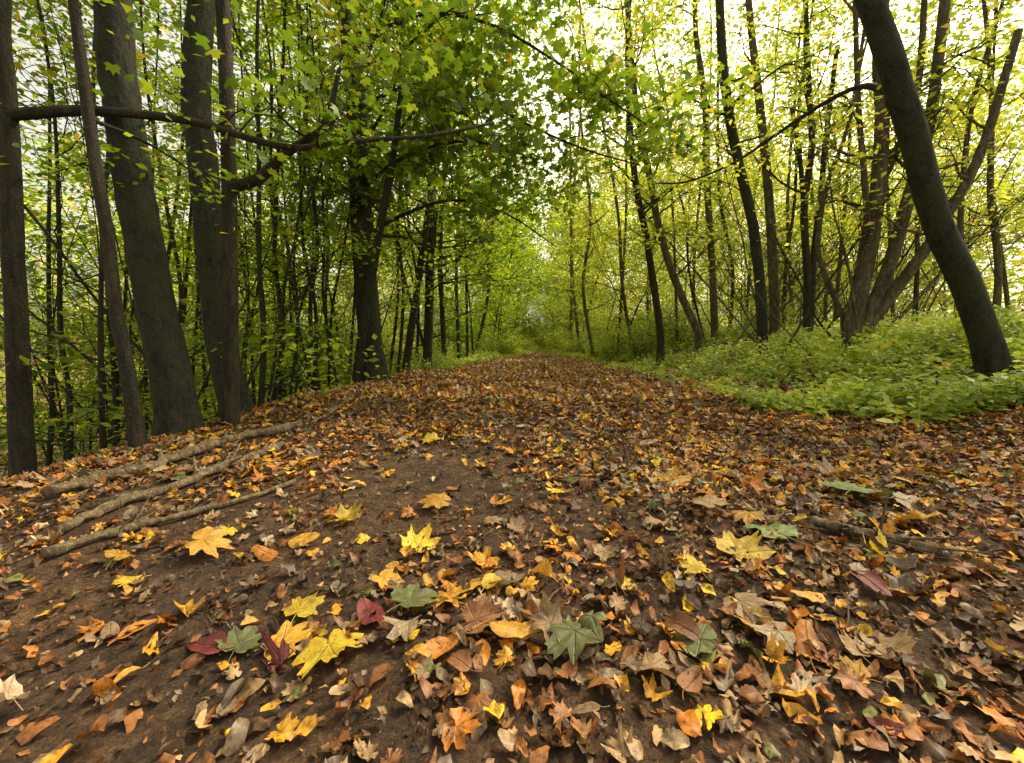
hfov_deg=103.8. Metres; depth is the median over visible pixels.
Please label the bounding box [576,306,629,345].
shrub
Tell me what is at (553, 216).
young tree
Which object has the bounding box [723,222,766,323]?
bare sapling
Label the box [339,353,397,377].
shrub
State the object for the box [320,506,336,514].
fallen leaf
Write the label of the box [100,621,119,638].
fallen leaf
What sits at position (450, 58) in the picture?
sycamore tree
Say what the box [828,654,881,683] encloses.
fallen leaf
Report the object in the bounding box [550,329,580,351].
shrub
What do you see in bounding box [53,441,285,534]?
fallen log
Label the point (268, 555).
fallen leaf
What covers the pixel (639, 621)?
fallen leaf
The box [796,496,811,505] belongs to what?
fallen leaf
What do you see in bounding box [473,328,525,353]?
shrub
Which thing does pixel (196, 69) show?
beech tree
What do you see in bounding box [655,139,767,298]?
bare sapling
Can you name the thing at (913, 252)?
young tree
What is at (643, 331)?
shrub
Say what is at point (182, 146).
slender tree
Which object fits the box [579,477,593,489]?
fallen leaf
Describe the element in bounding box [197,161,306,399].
bare sapling
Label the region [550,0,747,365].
slender tree
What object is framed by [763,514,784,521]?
fallen leaf
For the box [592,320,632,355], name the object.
shrub
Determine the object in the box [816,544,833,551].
fallen leaf
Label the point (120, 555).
fallen leaf
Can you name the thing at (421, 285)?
young tree
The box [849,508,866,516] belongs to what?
fallen leaf
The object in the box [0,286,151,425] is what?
bare sapling
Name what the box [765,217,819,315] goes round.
bare sapling
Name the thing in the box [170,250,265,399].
young tree
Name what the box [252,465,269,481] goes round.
fallen leaf
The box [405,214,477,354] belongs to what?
young tree
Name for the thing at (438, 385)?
leaf litter
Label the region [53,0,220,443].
slender tree
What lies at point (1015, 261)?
distant woodland
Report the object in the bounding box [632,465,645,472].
fallen leaf
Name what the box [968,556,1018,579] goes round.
fallen leaf
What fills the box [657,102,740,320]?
young tree
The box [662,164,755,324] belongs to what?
young tree
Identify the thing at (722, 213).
slender tree
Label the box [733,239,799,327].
bare sapling
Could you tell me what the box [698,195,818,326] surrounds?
bare sapling
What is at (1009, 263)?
young tree
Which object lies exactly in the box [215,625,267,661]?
fallen leaf
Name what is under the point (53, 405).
bare sapling
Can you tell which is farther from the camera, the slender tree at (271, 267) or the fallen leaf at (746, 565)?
the slender tree at (271, 267)
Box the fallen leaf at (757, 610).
[727,607,773,635]
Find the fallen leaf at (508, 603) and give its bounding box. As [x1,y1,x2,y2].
[492,595,516,620]
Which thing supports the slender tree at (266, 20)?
on the ground
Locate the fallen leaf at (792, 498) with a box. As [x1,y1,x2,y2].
[785,495,799,504]
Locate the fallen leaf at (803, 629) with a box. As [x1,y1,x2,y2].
[793,619,822,674]
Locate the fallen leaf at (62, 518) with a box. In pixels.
[57,516,67,521]
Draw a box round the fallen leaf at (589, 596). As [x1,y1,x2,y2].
[583,593,606,605]
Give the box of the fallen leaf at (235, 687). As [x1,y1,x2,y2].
[216,671,257,714]
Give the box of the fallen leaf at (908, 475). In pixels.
[895,474,913,478]
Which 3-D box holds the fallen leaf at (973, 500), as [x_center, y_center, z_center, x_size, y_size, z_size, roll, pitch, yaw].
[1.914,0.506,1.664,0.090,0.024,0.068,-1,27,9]
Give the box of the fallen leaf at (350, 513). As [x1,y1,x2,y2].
[327,498,363,521]
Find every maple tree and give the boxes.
[0,0,494,477]
[131,0,430,425]
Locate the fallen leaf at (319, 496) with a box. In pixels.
[316,492,325,499]
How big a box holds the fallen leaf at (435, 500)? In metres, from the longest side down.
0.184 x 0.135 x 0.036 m
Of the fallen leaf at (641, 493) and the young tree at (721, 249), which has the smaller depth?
the fallen leaf at (641, 493)
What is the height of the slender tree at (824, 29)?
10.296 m
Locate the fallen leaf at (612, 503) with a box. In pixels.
[604,501,616,506]
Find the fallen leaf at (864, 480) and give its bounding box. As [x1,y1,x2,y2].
[855,474,873,486]
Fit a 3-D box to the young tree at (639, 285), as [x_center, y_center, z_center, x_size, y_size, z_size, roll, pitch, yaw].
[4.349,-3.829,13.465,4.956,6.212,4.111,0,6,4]
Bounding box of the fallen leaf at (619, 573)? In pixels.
[605,552,627,595]
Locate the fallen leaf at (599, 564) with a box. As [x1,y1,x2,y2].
[592,563,609,566]
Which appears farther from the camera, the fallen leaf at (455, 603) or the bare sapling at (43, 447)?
the bare sapling at (43, 447)
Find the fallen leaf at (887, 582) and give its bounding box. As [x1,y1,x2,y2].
[884,577,916,594]
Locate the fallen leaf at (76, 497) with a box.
[66,492,89,500]
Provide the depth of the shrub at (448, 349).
14.25 m
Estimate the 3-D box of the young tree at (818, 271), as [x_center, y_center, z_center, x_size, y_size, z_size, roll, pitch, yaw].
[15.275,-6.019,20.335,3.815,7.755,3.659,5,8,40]
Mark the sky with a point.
(40, 89)
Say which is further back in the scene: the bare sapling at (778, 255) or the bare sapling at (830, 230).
the bare sapling at (778, 255)
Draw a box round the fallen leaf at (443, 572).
[435,568,455,584]
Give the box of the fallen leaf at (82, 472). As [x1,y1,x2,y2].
[66,463,86,476]
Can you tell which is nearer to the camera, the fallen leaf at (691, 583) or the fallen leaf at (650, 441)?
the fallen leaf at (691, 583)
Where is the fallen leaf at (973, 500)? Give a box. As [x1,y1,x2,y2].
[964,496,988,507]
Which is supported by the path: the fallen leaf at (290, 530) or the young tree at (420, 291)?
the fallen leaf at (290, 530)
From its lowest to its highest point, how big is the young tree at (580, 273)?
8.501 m
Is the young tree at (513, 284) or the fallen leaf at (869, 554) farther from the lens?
the young tree at (513, 284)
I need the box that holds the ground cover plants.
[389,299,1023,424]
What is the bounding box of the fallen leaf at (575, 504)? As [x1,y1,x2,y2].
[569,499,580,508]
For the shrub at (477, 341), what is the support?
on the ground
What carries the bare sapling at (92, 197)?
on the ground
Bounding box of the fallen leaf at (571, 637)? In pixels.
[537,619,600,664]
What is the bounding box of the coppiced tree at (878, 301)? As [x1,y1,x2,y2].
[742,0,1023,348]
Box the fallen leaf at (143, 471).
[135,469,150,473]
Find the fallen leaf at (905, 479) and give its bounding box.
[891,475,932,485]
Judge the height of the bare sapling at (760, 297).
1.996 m
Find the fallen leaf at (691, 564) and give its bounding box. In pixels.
[680,552,711,581]
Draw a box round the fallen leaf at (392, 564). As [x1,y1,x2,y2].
[386,561,401,567]
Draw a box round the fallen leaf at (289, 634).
[254,620,311,663]
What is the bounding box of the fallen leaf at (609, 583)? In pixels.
[600,575,626,599]
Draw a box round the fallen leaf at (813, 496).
[805,487,821,502]
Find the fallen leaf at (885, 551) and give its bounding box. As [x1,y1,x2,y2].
[857,543,899,555]
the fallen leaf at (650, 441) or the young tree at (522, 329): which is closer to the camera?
the fallen leaf at (650, 441)
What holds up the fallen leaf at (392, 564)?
on the path
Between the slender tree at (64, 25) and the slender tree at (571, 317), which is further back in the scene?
the slender tree at (571, 317)
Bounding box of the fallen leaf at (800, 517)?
[790,515,806,520]
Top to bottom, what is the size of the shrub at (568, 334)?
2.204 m
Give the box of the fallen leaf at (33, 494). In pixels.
[27,490,40,496]
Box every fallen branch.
[115,469,223,497]
[310,382,370,424]
[667,368,677,397]
[811,494,997,556]
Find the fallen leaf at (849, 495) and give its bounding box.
[841,493,855,500]
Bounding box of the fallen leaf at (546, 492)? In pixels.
[540,490,553,494]
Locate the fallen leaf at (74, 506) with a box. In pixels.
[60,504,81,512]
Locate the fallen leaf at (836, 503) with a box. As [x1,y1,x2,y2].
[833,499,841,506]
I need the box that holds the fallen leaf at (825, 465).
[814,457,848,481]
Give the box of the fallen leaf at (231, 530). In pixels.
[220,526,237,535]
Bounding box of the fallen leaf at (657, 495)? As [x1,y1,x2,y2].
[654,491,664,508]
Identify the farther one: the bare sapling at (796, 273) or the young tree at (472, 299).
the young tree at (472, 299)
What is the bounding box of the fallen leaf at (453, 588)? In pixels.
[427,582,465,606]
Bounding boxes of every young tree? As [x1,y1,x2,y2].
[0,39,119,479]
[2,151,188,473]
[4,131,200,460]
[19,121,211,440]
[27,231,152,457]
[44,216,187,452]
[78,105,220,426]
[79,162,256,420]
[94,178,217,409]
[104,194,212,395]
[135,217,195,416]
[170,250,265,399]
[175,216,258,397]
[177,219,271,417]
[178,25,350,398]
[207,258,260,414]
[208,88,335,419]
[218,2,386,386]
[235,0,544,361]
[236,75,357,400]
[238,216,320,396]
[239,169,350,397]
[239,240,304,401]
[241,275,316,393]
[243,187,335,390]
[294,132,395,366]
[299,260,348,384]
[301,215,356,387]
[303,215,403,381]
[318,257,385,378]
[319,263,385,385]
[320,145,423,366]
[323,256,356,386]
[331,179,421,362]
[356,215,420,366]
[373,47,546,358]
[374,155,482,361]
[379,125,495,362]
[379,245,421,358]
[379,250,417,363]
[379,253,411,350]
[380,221,446,361]
[388,193,453,370]
[390,241,443,346]
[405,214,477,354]
[415,184,507,356]
[421,224,465,349]
[445,196,523,344]
[450,147,568,343]
[450,239,508,355]
[453,215,509,325]
[458,106,555,335]
[460,259,491,330]
[467,179,541,348]
[471,213,541,339]
[471,258,524,334]
[473,219,527,344]
[473,227,561,341]
[482,181,542,337]
[496,226,551,344]
[503,257,540,337]
[514,232,569,337]
[518,273,563,328]
[524,289,562,346]
[525,212,590,328]
[536,232,588,338]
[536,254,576,333]
[540,211,629,332]
[545,150,641,334]
[547,139,640,339]
[553,264,576,323]
[556,235,603,323]
[561,137,651,319]
[564,263,598,325]
[568,224,641,326]
[571,171,722,347]
[572,87,719,339]
[578,193,659,324]
[581,222,628,325]
[602,52,722,320]
[602,166,670,313]
[614,245,691,320]
[629,209,686,325]
[634,212,702,321]
[643,48,788,326]
[643,205,697,325]
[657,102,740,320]
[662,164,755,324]
[668,196,747,320]
[676,177,767,318]
[682,186,746,319]
[685,172,774,325]
[689,172,754,318]
[690,159,764,321]
[718,52,931,328]
[718,140,791,323]
[725,214,846,320]
[729,154,854,320]
[732,201,802,315]
[732,224,831,328]
[733,164,842,321]
[738,179,911,321]
[740,183,841,320]
[765,77,933,316]
[778,186,856,319]
[779,192,848,315]
[815,109,1023,315]
[816,154,902,319]
[816,210,882,324]
[831,153,922,314]
[842,157,1023,322]
[843,16,1023,319]
[855,135,1000,319]
[873,184,940,321]
[882,0,1023,315]
[884,53,1023,316]
[885,142,1023,320]
[885,182,986,316]
[920,0,1023,310]
[929,186,1023,309]
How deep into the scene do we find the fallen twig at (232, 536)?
1.48 m
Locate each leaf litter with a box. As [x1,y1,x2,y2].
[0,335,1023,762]
[262,335,794,405]
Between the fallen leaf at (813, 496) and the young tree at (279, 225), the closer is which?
the fallen leaf at (813, 496)
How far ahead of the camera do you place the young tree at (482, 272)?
22.41 m
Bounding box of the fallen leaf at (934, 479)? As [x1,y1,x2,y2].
[929,477,950,483]
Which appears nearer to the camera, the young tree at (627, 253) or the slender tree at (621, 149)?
the slender tree at (621, 149)
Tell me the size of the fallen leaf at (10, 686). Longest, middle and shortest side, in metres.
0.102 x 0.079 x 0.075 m
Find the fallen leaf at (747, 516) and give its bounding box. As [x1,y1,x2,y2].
[731,510,763,524]
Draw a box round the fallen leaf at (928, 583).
[897,575,935,592]
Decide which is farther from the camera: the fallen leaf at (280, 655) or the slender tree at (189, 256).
the slender tree at (189, 256)
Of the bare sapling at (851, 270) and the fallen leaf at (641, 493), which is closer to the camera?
the fallen leaf at (641, 493)
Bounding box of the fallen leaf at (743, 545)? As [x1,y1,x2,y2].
[713,530,776,567]
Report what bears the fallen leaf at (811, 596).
on the path
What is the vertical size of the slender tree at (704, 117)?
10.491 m
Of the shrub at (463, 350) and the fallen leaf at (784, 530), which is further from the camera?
the shrub at (463, 350)
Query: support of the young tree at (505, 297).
on the ground
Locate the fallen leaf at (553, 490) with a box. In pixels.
[545,487,564,492]
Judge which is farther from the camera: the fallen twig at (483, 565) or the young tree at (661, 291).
the young tree at (661, 291)
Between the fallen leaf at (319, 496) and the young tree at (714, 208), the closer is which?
the fallen leaf at (319, 496)
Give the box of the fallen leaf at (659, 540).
[655,536,663,543]
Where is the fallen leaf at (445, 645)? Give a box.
[422,631,458,659]
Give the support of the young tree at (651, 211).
on the ground
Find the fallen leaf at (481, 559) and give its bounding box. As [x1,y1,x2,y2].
[475,549,499,572]
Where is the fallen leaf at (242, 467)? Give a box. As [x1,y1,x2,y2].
[239,464,248,474]
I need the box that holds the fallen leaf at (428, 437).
[419,432,439,443]
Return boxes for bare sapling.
[0,200,98,456]
[0,233,111,448]
[0,240,110,448]
[0,245,123,417]
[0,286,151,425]
[0,294,108,454]
[0,313,45,456]
[0,326,74,457]
[0,394,56,462]
[5,254,65,459]
[17,0,192,328]
[20,0,156,442]
[22,136,145,358]
[31,327,63,457]
[33,349,77,448]
[60,296,193,446]
[75,296,196,437]
[76,284,140,430]
[160,126,287,323]
[189,278,279,384]
[195,225,267,417]
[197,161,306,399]
[200,194,287,409]
[237,170,416,386]
[238,35,321,363]
[284,115,384,387]
[292,217,389,389]
[329,283,357,380]
[377,184,444,330]
[582,220,642,340]
[607,141,755,342]
[611,166,716,339]
[651,215,773,358]
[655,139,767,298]
[696,226,819,355]
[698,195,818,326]
[698,239,728,319]
[702,181,775,305]
[705,257,768,297]
[707,108,775,303]
[715,172,872,349]
[718,196,756,331]
[719,187,800,323]
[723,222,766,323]
[727,189,809,326]
[728,208,835,354]
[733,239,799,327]
[740,229,829,353]
[741,89,989,342]
[763,204,819,330]
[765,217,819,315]
[776,159,810,298]
[779,46,1012,360]
[779,203,832,307]
[780,181,895,310]
[781,183,837,297]
[783,209,813,314]
[786,170,858,329]
[804,6,909,333]
[807,169,918,325]
[808,207,900,328]
[810,208,854,312]
[812,44,1023,336]
[814,120,1009,348]
[814,203,898,324]
[821,154,1023,344]
[828,160,876,325]
[830,187,1020,327]
[835,88,999,324]
[876,230,908,326]
[887,78,1022,270]
[888,163,1023,326]
[890,165,1023,328]
[893,176,986,277]
[896,136,1022,317]
[896,272,942,319]
[911,179,989,322]
[918,188,974,308]
[921,205,983,319]
[929,193,1023,323]
[930,251,992,318]
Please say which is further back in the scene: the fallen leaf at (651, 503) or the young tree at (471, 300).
the young tree at (471, 300)
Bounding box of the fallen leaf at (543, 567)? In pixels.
[528,558,558,581]
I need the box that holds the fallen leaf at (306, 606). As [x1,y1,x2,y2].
[281,592,324,622]
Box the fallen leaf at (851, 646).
[838,629,871,663]
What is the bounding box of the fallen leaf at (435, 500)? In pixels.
[416,492,456,508]
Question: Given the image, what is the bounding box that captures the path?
[0,350,1023,762]
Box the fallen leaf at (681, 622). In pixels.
[651,610,706,641]
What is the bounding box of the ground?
[0,338,1023,485]
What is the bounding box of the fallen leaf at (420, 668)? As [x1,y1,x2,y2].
[407,654,434,679]
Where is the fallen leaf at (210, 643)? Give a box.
[188,631,235,653]
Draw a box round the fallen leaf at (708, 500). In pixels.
[681,494,730,514]
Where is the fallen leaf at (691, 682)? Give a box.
[677,668,702,699]
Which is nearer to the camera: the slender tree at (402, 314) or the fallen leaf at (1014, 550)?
the fallen leaf at (1014, 550)
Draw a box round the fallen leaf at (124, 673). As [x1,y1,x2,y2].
[114,662,149,683]
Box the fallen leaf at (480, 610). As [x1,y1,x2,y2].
[449,594,505,633]
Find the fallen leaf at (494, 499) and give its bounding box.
[490,494,497,505]
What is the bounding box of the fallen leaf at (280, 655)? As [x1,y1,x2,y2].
[259,627,292,672]
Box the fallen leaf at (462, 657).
[447,649,479,671]
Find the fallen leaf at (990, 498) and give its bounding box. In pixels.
[983,497,998,500]
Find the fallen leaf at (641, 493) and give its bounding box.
[631,485,645,496]
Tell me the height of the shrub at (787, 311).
1.253 m
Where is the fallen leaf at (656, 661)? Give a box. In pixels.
[627,651,678,679]
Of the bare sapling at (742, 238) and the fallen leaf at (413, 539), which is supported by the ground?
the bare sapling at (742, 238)
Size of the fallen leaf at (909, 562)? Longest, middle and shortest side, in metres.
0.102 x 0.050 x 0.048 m
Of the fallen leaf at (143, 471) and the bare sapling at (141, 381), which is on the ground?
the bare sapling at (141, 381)
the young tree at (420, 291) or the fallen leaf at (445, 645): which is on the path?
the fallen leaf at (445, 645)
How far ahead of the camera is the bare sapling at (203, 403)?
6.96 m
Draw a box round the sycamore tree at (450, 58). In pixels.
[236,0,762,382]
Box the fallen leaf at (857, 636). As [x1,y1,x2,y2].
[848,625,865,642]
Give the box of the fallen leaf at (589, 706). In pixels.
[570,701,609,713]
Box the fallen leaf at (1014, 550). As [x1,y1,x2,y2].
[1009,541,1023,556]
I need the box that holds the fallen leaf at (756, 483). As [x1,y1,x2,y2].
[743,469,767,494]
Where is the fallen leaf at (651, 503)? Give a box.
[646,499,661,511]
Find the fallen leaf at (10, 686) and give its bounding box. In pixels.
[0,674,28,710]
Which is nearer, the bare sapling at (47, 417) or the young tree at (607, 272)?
the bare sapling at (47, 417)
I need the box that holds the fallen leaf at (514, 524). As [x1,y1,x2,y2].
[507,515,527,533]
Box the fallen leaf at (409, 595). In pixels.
[386,582,440,612]
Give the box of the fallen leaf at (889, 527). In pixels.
[873,522,902,532]
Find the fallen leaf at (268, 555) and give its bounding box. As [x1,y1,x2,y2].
[252,544,281,561]
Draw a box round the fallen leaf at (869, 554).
[866,550,878,558]
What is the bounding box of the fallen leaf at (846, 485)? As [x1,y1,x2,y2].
[820,480,893,495]
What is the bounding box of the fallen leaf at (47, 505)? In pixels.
[42,501,57,506]
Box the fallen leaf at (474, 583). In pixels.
[462,570,492,592]
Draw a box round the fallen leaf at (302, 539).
[280,532,319,547]
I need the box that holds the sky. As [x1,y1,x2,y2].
[0,0,1023,346]
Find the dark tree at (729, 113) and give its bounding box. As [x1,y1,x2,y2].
[648,0,836,354]
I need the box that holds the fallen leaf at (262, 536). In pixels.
[260,534,275,541]
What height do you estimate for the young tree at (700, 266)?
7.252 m
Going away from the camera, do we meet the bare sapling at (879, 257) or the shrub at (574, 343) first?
the bare sapling at (879, 257)
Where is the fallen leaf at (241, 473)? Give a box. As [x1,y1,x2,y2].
[234,470,249,476]
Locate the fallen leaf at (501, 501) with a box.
[495,496,512,505]
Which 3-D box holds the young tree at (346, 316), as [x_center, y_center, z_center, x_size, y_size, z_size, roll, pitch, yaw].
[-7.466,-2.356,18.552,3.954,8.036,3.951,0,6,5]
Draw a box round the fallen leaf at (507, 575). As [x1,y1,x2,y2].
[477,570,524,591]
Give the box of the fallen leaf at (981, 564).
[976,559,994,571]
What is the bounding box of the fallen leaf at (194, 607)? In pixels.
[174,596,205,613]
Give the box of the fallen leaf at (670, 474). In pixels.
[645,465,691,485]
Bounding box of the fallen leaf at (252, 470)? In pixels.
[243,458,262,473]
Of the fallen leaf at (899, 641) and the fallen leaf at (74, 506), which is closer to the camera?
the fallen leaf at (899, 641)
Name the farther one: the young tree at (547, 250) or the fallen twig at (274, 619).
the young tree at (547, 250)
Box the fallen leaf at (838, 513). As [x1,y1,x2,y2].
[826,509,852,524]
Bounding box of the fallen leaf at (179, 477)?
[170,473,187,479]
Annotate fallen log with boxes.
[40,420,302,498]
[40,479,295,559]
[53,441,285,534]
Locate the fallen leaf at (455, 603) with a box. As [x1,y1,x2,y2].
[443,591,458,606]
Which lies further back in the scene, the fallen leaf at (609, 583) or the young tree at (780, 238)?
the young tree at (780, 238)
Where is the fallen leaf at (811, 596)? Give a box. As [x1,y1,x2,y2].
[790,590,826,602]
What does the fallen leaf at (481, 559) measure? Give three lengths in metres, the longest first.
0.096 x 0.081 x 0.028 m
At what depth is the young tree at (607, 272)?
23.50 m
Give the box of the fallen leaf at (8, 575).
[0,570,14,583]
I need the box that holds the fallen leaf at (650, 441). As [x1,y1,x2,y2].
[634,438,657,444]
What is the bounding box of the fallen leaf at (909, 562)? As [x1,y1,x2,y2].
[881,553,918,569]
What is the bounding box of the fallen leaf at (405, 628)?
[383,614,430,640]
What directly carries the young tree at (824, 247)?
on the ground
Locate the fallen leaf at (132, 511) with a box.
[123,506,136,521]
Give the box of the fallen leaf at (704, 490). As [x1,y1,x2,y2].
[694,488,714,493]
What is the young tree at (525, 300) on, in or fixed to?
on the ground
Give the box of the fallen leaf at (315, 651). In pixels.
[292,629,363,677]
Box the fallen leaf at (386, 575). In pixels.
[369,566,400,589]
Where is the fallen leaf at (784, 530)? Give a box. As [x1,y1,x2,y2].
[742,521,804,543]
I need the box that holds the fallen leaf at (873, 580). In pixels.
[840,563,891,595]
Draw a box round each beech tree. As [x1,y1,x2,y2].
[93,0,204,437]
[133,0,254,418]
[256,0,541,366]
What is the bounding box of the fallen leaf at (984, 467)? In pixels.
[977,464,996,470]
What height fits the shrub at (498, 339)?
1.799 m
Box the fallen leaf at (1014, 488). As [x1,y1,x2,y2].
[1006,484,1019,490]
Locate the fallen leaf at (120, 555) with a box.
[104,549,135,569]
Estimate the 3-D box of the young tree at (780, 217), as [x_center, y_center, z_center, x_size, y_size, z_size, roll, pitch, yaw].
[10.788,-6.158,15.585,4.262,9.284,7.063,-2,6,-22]
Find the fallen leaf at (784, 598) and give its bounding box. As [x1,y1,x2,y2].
[766,596,800,600]
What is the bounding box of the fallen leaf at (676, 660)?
[669,648,712,678]
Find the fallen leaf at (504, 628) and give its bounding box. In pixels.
[472,619,542,637]
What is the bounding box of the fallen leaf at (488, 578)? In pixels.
[480,573,504,595]
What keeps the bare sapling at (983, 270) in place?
on the ground
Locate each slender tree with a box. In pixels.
[0,0,183,467]
[0,0,195,446]
[0,0,195,460]
[0,0,215,437]
[0,0,324,458]
[0,2,214,477]
[0,5,254,450]
[19,0,368,402]
[25,0,283,432]
[34,0,276,421]
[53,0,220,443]
[53,3,312,409]
[60,0,405,406]
[88,0,412,395]
[96,0,272,262]
[96,9,329,419]
[145,0,413,399]
[155,0,398,391]
[159,0,275,404]
[162,0,393,395]
[162,0,414,390]
[202,0,437,402]
[214,1,380,399]
[230,2,423,390]
[238,0,441,387]
[240,0,411,382]
[264,0,448,387]
[318,0,414,383]
[323,0,577,370]
[330,0,474,372]
[345,0,589,372]
[346,7,466,361]
[361,2,474,371]
[423,12,510,358]
[437,35,526,348]
[452,35,535,356]
[527,0,645,357]
[528,54,623,349]
[529,119,606,342]
[538,0,684,355]
[548,0,751,339]
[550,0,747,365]
[566,0,759,359]
[579,2,677,353]
[580,0,778,346]
[608,46,716,328]
[624,0,767,311]
[639,0,782,341]
[639,0,798,330]
[698,0,793,338]
[700,0,878,327]
[701,0,872,325]
[714,0,818,326]
[723,0,912,337]
[732,0,974,324]
[740,0,859,321]
[763,0,1016,322]
[814,0,1023,320]
[835,0,1013,323]
[884,0,1023,321]
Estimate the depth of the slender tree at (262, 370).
4.80 m
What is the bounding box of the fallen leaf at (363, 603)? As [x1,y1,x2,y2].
[357,597,388,629]
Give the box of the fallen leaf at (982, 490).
[968,486,994,493]
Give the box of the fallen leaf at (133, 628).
[107,619,156,645]
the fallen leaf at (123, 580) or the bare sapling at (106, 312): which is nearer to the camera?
the fallen leaf at (123, 580)
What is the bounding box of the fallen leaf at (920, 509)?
[910,505,927,514]
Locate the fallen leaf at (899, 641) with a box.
[852,627,916,659]
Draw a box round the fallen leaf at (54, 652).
[38,648,62,664]
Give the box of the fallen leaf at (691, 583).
[671,575,699,600]
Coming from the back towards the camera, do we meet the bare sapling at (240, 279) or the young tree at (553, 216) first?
the young tree at (553, 216)
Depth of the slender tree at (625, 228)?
12.33 m
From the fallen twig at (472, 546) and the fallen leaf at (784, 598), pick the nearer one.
the fallen leaf at (784, 598)
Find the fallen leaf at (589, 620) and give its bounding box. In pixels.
[578,610,607,642]
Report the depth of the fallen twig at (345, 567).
1.21 m
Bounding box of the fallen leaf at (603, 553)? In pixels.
[592,541,616,560]
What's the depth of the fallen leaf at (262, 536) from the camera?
1.46 m
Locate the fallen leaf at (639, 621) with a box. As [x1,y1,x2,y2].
[628,610,652,633]
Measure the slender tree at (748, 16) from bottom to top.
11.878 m
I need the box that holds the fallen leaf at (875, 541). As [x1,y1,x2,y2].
[869,534,892,548]
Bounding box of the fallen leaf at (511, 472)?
[508,470,516,475]
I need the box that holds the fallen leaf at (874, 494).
[861,488,885,501]
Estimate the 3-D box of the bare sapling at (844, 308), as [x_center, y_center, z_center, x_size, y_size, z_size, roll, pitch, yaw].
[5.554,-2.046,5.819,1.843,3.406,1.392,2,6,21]
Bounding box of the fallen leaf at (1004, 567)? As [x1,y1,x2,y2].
[975,557,1017,572]
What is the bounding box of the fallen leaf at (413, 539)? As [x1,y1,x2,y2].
[399,523,439,552]
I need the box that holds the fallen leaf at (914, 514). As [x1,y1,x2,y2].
[888,507,944,531]
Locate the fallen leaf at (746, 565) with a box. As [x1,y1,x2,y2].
[729,559,754,571]
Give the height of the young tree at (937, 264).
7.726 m
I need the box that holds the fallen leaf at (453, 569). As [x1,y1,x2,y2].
[436,567,461,578]
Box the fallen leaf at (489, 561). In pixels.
[483,556,497,568]
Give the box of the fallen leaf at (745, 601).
[719,592,772,621]
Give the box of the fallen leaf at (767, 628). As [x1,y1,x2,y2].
[749,621,795,653]
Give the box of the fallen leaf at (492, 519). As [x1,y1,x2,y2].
[480,516,502,523]
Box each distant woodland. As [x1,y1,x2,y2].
[0,171,490,444]
[475,179,611,346]
[545,22,1023,334]
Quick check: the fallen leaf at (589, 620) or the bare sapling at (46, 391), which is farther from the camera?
the bare sapling at (46, 391)
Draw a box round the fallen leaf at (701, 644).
[669,623,733,655]
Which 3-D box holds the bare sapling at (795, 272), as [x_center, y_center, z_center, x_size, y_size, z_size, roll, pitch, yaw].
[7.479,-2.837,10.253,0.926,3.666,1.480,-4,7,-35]
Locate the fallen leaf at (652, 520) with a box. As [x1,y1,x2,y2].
[645,515,671,527]
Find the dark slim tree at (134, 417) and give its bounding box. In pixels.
[0,0,297,447]
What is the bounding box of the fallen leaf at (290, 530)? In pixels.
[283,528,297,532]
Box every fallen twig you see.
[0,512,46,531]
[127,551,178,560]
[182,604,231,628]
[204,522,253,560]
[271,616,300,653]
[325,583,347,595]
[339,544,356,586]
[452,558,534,576]
[454,545,491,549]
[548,578,563,599]
[614,579,656,589]
[840,598,849,651]
[917,571,1023,598]
[938,505,996,533]
[970,588,989,595]
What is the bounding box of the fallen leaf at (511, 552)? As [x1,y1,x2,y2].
[505,547,528,560]
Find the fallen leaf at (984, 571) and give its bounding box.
[953,558,992,577]
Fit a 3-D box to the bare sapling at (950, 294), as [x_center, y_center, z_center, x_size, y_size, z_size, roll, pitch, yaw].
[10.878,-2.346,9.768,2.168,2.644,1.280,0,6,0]
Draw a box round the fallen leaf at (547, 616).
[529,597,561,640]
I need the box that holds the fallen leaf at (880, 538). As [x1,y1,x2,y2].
[862,529,906,557]
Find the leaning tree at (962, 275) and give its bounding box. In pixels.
[628,0,1014,376]
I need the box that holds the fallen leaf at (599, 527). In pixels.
[593,523,609,529]
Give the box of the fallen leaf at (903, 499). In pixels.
[881,491,927,509]
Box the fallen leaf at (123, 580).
[112,575,149,586]
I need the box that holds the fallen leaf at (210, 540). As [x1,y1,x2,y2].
[174,526,234,558]
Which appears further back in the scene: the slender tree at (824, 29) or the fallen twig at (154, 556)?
the slender tree at (824, 29)
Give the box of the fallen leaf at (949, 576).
[937,572,959,577]
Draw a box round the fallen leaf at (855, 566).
[849,562,864,577]
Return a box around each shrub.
[323,363,351,384]
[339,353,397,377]
[382,330,451,372]
[413,342,469,357]
[420,338,459,361]
[450,341,480,358]
[454,329,499,355]
[461,325,518,354]
[469,320,525,355]
[471,341,498,354]
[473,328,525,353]
[512,334,536,350]
[519,337,538,346]
[521,328,543,346]
[541,327,567,346]
[543,328,566,350]
[549,321,583,348]
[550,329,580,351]
[551,331,568,348]
[562,337,586,353]
[567,310,615,337]
[570,326,594,346]
[572,338,596,353]
[575,311,629,343]
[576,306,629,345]
[583,334,613,355]
[589,331,626,358]
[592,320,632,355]
[594,328,621,344]
[613,308,673,346]
[618,324,664,357]
[624,304,664,342]
[638,278,733,340]
[644,297,719,343]
[685,309,721,330]
[721,290,802,333]
[730,293,823,327]
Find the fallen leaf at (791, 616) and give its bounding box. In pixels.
[788,606,797,626]
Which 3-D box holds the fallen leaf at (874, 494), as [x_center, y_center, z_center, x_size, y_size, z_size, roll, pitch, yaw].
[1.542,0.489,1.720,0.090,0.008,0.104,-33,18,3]
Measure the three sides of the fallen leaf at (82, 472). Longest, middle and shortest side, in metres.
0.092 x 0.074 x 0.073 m
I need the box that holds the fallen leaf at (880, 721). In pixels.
[866,717,926,741]

